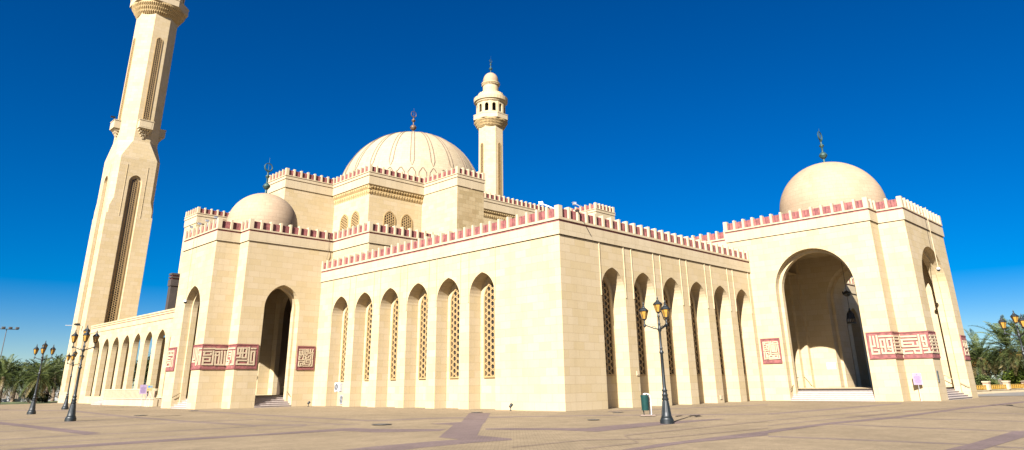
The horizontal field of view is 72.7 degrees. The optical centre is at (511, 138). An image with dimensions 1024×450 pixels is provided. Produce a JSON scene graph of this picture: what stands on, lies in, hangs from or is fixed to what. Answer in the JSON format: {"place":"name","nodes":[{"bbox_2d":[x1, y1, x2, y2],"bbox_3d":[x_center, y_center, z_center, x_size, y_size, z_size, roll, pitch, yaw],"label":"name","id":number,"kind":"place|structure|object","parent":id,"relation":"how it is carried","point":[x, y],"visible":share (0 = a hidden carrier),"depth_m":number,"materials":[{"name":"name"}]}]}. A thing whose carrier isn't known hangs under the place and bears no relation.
{"place":"outdoors","nodes":[
{"label":"outdoors","id":0,"kind":"place"},
{"bbox_2d":[0,401,57,403],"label":"verge","id":1,"kind":"structure","parent":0,"point":[24,402],"depth_m":105.55,"materials":[{"name":"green plant"}]},
{"bbox_2d":[0,359,23,383],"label":"broad tree","id":2,"kind":"object","parent":1,"relation":"on","point":[15,369],"visible":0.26,"depth_m":116.34,"materials":[{"name":"green plant"}]},
{"bbox_2d":[0,354,32,402],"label":"palm tree","id":3,"kind":"object","parent":1,"relation":"on","point":[6,365],"visible":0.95,"depth_m":100.96,"materials":[{"name":"green plant"}]},
{"bbox_2d":[0,366,36,401],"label":"palm tree","id":4,"kind":"object","parent":1,"relation":"on","point":[20,385],"visible":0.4,"depth_m":115.45,"materials":[{"name":"green plant"}]},
{"bbox_2d":[1,389,59,401],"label":"white fence","id":5,"kind":"object","parent":1,"relation":"on","point":[7,399],"visible":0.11,"depth_m":115.52,"materials":[{"name":"paint"}]},
{"bbox_2d":[20,389,40,402],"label":"shrub","id":6,"kind":"object","parent":1,"relation":"on","point":[30,395],"visible":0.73,"depth_m":99.87,"materials":[{"name":"green plant"}]},
{"bbox_2d":[16,359,52,392],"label":"broad tree","id":7,"kind":"object","parent":1,"relation":"on","point":[31,364],"visible":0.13,"depth_m":121.34,"materials":[{"name":"green plant"}]},
{"bbox_2d":[7,355,64,402],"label":"palm tree","id":8,"kind":"object","parent":1,"relation":"on","point":[44,368],"visible":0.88,"depth_m":100.75,"materials":[{"name":"green plant"}]},
{"bbox_2d":[23,360,64,402],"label":"palm tree","id":9,"kind":"object","parent":1,"relation":"on","point":[56,382],"visible":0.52,"depth_m":104.42,"materials":[{"name":"green plant"}]},
{"bbox_2d":[37,393,52,402],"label":"shrub","id":10,"kind":"object","parent":1,"relation":"on","point":[42,398],"visible":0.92,"depth_m":102.48,"materials":[{"name":"green plant"}]},
{"bbox_2d":[35,356,65,397],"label":"broad tree","id":11,"kind":"object","parent":1,"relation":"on","point":[61,369],"visible":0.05,"depth_m":120.21,"materials":[{"name":"green plant"}]},
{"bbox_2d":[36,354,66,400],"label":"palm tree","id":12,"kind":"object","parent":1,"relation":"on","point":[59,360],"visible":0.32,"depth_m":115.24,"materials":[{"name":"green plant"}]},
{"bbox_2d":[0,379,1023,449],"bbox_3d":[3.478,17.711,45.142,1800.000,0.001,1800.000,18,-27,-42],"label":"ground","id":13,"kind":"structure","parent":0,"point":[344,440],"depth_m":29.46,"materials":[{"name":"beige stone"}]},
{"bbox_2d":[0,326,19,358],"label":"floodlight mast","id":14,"kind":"object","parent":13,"relation":"on","point":[10,328],"visible":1,"depth_m":181.68,"materials":[{"name":"grey metal"}]},
{"bbox_2d":[27,341,55,414],"bbox_3d":[-36.836,18.640,54.456,1.516,5.480,1.425,-13,-23,30],"label":"street lamp","id":15,"kind":"object","parent":13,"relation":"on","point":[31,410],"visible":1,"depth_m":54.31,"materials":[{"name":"black metal"}]},
{"bbox_2d":[61,351,83,409],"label":"street lamp","id":16,"kind":"object","parent":13,"relation":"on","point":[65,404],"visible":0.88,"depth_m":66.38,"materials":[{"name":"black metal"}]},
{"bbox_2d":[64,326,99,421],"bbox_3d":[-25.694,13.946,41.601,1.516,5.480,1.425,-11,-22,26],"label":"street lamp","id":17,"kind":"object","parent":13,"relation":"on","point":[71,415],"visible":0.99,"depth_m":41.46,"materials":[{"name":"black metal"}]},
{"bbox_2d":[58,0,188,402],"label":"minaret","id":18,"kind":"object","parent":13,"relation":"on","point":[113,272],"visible":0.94,"depth_m":108.34,"materials":[{"name":"beige stone"}]},
{"bbox_2d":[68,180,107,384],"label":"lattice window","id":19,"kind":"structure","parent":18,"relation":"in","point":[107,180],"depth_m":104.72,"materials":[{"name":"stone"}]},
{"bbox_2d":[106,178,138,322],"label":"lattice window","id":20,"kind":"structure","parent":18,"relation":"in","point":[134,184],"depth_m":105.26,"materials":[{"name":"stone"}]},
{"bbox_2d":[118,38,135,119],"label":"lattice window","id":21,"kind":"structure","parent":18,"relation":"in","point":[132,50],"depth_m":114.71,"materials":[{"name":"stone"}]},
{"bbox_2d":[142,37,162,119],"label":"lattice window","id":22,"kind":"structure","parent":18,"relation":"in","point":[158,46],"depth_m":114.74,"materials":[{"name":"stone"}]},
{"bbox_2d":[132,352,150,385],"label":"broad tree","id":23,"kind":"object","parent":13,"relation":"on","point":[146,371],"visible":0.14,"depth_m":120.28,"materials":[{"name":"green plant"}]},
{"bbox_2d":[139,385,146,406],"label":"notice board","id":24,"kind":"object","parent":13,"relation":"on","point":[143,389],"visible":1,"depth_m":73.49,"materials":[{"name":"metal"}]},
{"bbox_2d":[145,385,152,405],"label":"notice board","id":25,"kind":"object","parent":13,"relation":"on","point":[149,387],"visible":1,"depth_m":71.81,"materials":[{"name":"metal"}]},
{"bbox_2d":[473,59,507,196],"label":"minaret","id":26,"kind":"object","parent":13,"relation":"on","point":[490,116],"visible":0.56,"depth_m":170.80,"materials":[{"name":"stone"}]},
{"bbox_2d":[480,143,483,173],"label":"lattice window","id":27,"kind":"structure","parent":26,"relation":"in","point":[482,145],"depth_m":169.05,"materials":[{"name":"stone"}]},
{"bbox_2d":[498,142,500,196],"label":"lattice window","id":28,"kind":"structure","parent":26,"relation":"in","point":[499,145],"depth_m":168.21,"materials":[{"name":"stone"}]},
{"bbox_2d":[0,401,1023,449],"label":"paving stripes","id":29,"kind":"object","parent":13,"relation":"on","point":[467,429],"visible":1,"depth_m":25.59,"materials":[{"name":"stone"}]},
{"bbox_2d":[0,403,1023,447],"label":"paving joint lines","id":30,"kind":"object","parent":13,"relation":"on","point":[250,425],"visible":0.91,"depth_m":36.50,"materials":[{"name":"stone"}]},
{"bbox_2d":[78,111,978,410],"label":"mosque","id":31,"kind":"structure","parent":13,"relation":"on","point":[406,269],"depth_m":63.51,"materials":[{"name":"beige stone"}]},
{"bbox_2d":[183,225,198,303],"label":"hanging lantern","id":32,"kind":"object","parent":31,"relation":"attached to","point":[185,301],"visible":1,"depth_m":67.01,"materials":[{"name":"metal"}]},
{"bbox_2d":[334,382,342,391],"bbox_3d":[-15.888,22.781,63.699,0.348,0.820,0.846,18,-27,-42],"label":"sign","id":33,"kind":"object","parent":31,"relation":"attached to","point":[338,387],"visible":1,"depth_m":63.52,"materials":[{"name":"white paint"}]},
{"bbox_2d":[339,395,342,404],"bbox_3d":[-15.365,23.821,63.421,0.348,0.820,0.846,18,-27,-42],"label":"air conditioner","id":34,"kind":"object","parent":31,"relation":"attached to","point":[340,399],"visible":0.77,"depth_m":63.43,"materials":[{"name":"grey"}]},
{"bbox_2d":[339,214,347,230],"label":"lattice window","id":35,"kind":"structure","parent":31,"relation":"in","point":[344,220],"depth_m":90.61,"materials":[{"name":"stone"}]},
{"bbox_2d":[340,306,347,380],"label":"lattice window","id":36,"kind":"structure","parent":31,"relation":"in","point":[346,311],"depth_m":66.80,"materials":[{"name":"stone"}]},
{"bbox_2d":[350,211,358,227],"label":"lattice window","id":37,"kind":"structure","parent":31,"relation":"in","point":[355,216],"depth_m":88.94,"materials":[{"name":"stone"}]},
{"bbox_2d":[364,302,371,380],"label":"lattice window","id":38,"kind":"structure","parent":31,"relation":"in","point":[369,315],"depth_m":64.11,"materials":[{"name":"stone"}]},
{"bbox_2d":[383,211,395,226],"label":"lattice window","id":39,"kind":"structure","parent":31,"relation":"in","point":[389,218],"depth_m":89.14,"materials":[{"name":"stone"}]},
{"bbox_2d":[390,297,398,379],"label":"lattice window","id":40,"kind":"structure","parent":31,"relation":"in","point":[394,341],"depth_m":61.41,"materials":[{"name":"stone"}]},
{"bbox_2d":[400,214,412,229],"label":"lattice window","id":41,"kind":"structure","parent":31,"relation":"in","point":[406,221],"depth_m":90.92,"materials":[{"name":"stone"}]},
{"bbox_2d":[418,292,427,378],"bbox_3d":[-7.121,16.453,58.479,0.120,7.130,1.960,18,-27,-42],"label":"lattice window","id":42,"kind":"structure","parent":31,"relation":"in","point":[424,302],"depth_m":58.74,"materials":[{"name":"stone"}]},
{"bbox_2d":[449,287,459,378],"bbox_3d":[-4.295,15.476,55.822,0.120,7.130,1.960,18,-27,-42],"label":"lattice window","id":43,"kind":"structure","parent":31,"relation":"in","point":[454,304],"depth_m":56.05,"materials":[{"name":"stone"}]},
{"bbox_2d":[483,281,494,377],"bbox_3d":[-1.469,14.499,53.166,0.120,7.130,1.960,18,-27,-42],"label":"lattice window","id":44,"kind":"structure","parent":31,"relation":"in","point":[488,301],"depth_m":53.33,"materials":[{"name":"stone"}]},
{"bbox_2d":[602,278,614,375],"bbox_3d":[6.788,13.898,51.781,1.960,7.130,0.120,18,-27,-42],"label":"lattice window","id":45,"kind":"structure","parent":31,"relation":"in","point":[607,320],"depth_m":52.04,"materials":[{"name":"stone"}]},
{"bbox_2d":[634,284,645,375],"bbox_3d":[9.619,14.806,54.458,1.960,7.130,0.120,18,-27,-42],"label":"lattice window","id":46,"kind":"structure","parent":31,"relation":"in","point":[639,325],"depth_m":54.72,"materials":[{"name":"stone"}]},
{"bbox_2d":[663,289,674,375],"bbox_3d":[12.449,15.714,57.135,1.960,7.130,0.120,18,-27,-42],"label":"lattice window","id":47,"kind":"structure","parent":31,"relation":"in","point":[668,330],"depth_m":57.24,"materials":[{"name":"stone"}]},
{"bbox_2d":[690,294,700,375],"bbox_3d":[15.279,16.622,59.811,1.960,7.130,0.120,18,-27,-42],"label":"lattice window","id":48,"kind":"structure","parent":31,"relation":"in","point":[691,300],"depth_m":60.14,"materials":[{"name":"stone"}]},
{"bbox_2d":[714,299,723,375],"bbox_3d":[18.110,17.530,62.488,1.960,7.130,0.120,18,-27,-42],"label":"lattice window","id":49,"kind":"structure","parent":31,"relation":"in","point":[716,313],"depth_m":62.87,"materials":[{"name":"stone"}]},
{"bbox_2d":[736,303,745,375],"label":"lattice window","id":50,"kind":"structure","parent":31,"relation":"in","point":[736,303],"depth_m":65.58,"materials":[{"name":"stone"}]},
{"bbox_2d":[841,262,856,323],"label":"chandelier","id":51,"kind":"object","parent":31,"relation":"hanging from","point":[850,314],"visible":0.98,"depth_m":67.62,"materials":[{"name":"black metal"}]},
{"bbox_2d":[921,207,939,270],"bbox_3d":[38.229,9.253,63.792,0.340,5.914,0.771,18,-27,-42],"label":"hanging lantern","id":52,"kind":"object","parent":31,"relation":"attached to","point":[937,268],"visible":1,"depth_m":63.48,"materials":[{"name":"metal"}]},
{"bbox_2d":[639,393,654,415],"bbox_3d":[7.192,14.220,37.201,0.780,1.136,0.473,0,-19,-1],"label":"litter bin","id":53,"kind":"object","parent":13,"relation":"on","point":[645,402],"visible":1,"depth_m":37.07,"materials":[{"name":"metal"}]},
{"bbox_2d":[639,297,673,423],"bbox_3d":[6.560,9.848,31.236,1.425,5.480,1.516,-5,-20,11],"label":"street lamp","id":54,"kind":"object","parent":13,"relation":"on","point":[666,416],"visible":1,"depth_m":31.14,"materials":[{"name":"black metal"}]},
{"bbox_2d":[512,406,973,448],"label":"paving lines","id":55,"kind":"object","parent":13,"relation":"on","point":[628,438],"visible":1,"depth_m":24.55,"materials":[{"name":"brown stone"}]},
{"bbox_2d":[912,373,922,400],"bbox_3d":[33.208,20.297,56.833,0.660,2.160,0.171,-7,-20,18],"label":"notice board","id":56,"kind":"object","parent":13,"relation":"on","point":[917,378],"visible":0.91,"depth_m":56.98,"materials":[{"name":"metal"}]},
{"bbox_2d":[976,380,1023,393],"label":"garden fence","id":57,"kind":"object","parent":13,"relation":"on","point":[985,387],"visible":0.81,"depth_m":82.03,"materials":[{"name":"stone"}]},
{"bbox_2d":[998,311,1023,358],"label":"street lamp","id":58,"kind":"object","parent":13,"relation":"on","point":[1015,318],"visible":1,"depth_m":40.65,"materials":[{"name":"black metal"}]},
{"bbox_2d":[0,0,1023,392],"label":"sky","id":59,"kind":"structure","parent":0,"point":[685,118],"materials":[{"name":"blue"}]},
{"bbox_2d":[978,392,1023,395],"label":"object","id":60,"kind":"structure","parent":0,"point":[1009,394],"depth_m":73.66,"materials":[{"name":"concrete"}]},
{"label":"verge","id":61,"kind":"structure","parent":0,"visible":0},
{"bbox_2d":[968,348,992,377],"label":"broad tree","id":62,"kind":"object","parent":61,"relation":"on","point":[970,353],"visible":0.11,"depth_m":104.29,"materials":[{"name":"green plant"}]},
{"bbox_2d":[974,374,999,389],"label":"shrub","id":63,"kind":"object","parent":61,"relation":"on","point":[980,378],"visible":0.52,"depth_m":86.81,"materials":[{"name":"green plant"}]},
{"bbox_2d":[964,328,1013,378],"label":"palm tree","id":64,"kind":"object","parent":61,"relation":"on","point":[977,350],"visible":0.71,"depth_m":102.41,"materials":[{"name":"green plant"}]},
{"bbox_2d":[977,347,1003,378],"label":"broad tree","id":65,"kind":"object","parent":61,"relation":"on","point":[994,366],"visible":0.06,"depth_m":109.55,"materials":[{"name":"green plant"}]},
{"bbox_2d":[967,315,1023,388],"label":"palm tree","id":66,"kind":"object","parent":61,"relation":"on","point":[999,334],"visible":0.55,"depth_m":93.16,"materials":[{"name":"green plant"}]},
{"bbox_2d":[983,314,1023,374],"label":"palm tree","id":67,"kind":"object","parent":61,"relation":"on","point":[1014,331],"visible":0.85,"depth_m":88.42,"materials":[{"name":"green plant"}]},
{"bbox_2d":[991,345,1020,388],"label":"palm tree","id":68,"kind":"object","parent":61,"relation":"on","point":[1004,363],"visible":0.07,"depth_m":106.25,"materials":[{"name":"green plant"}]},
{"bbox_2d":[997,366,1023,388],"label":"shrub","id":69,"kind":"object","parent":61,"relation":"on","point":[1013,378],"visible":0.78,"depth_m":89.44,"materials":[{"name":"green plant"}]}
]}

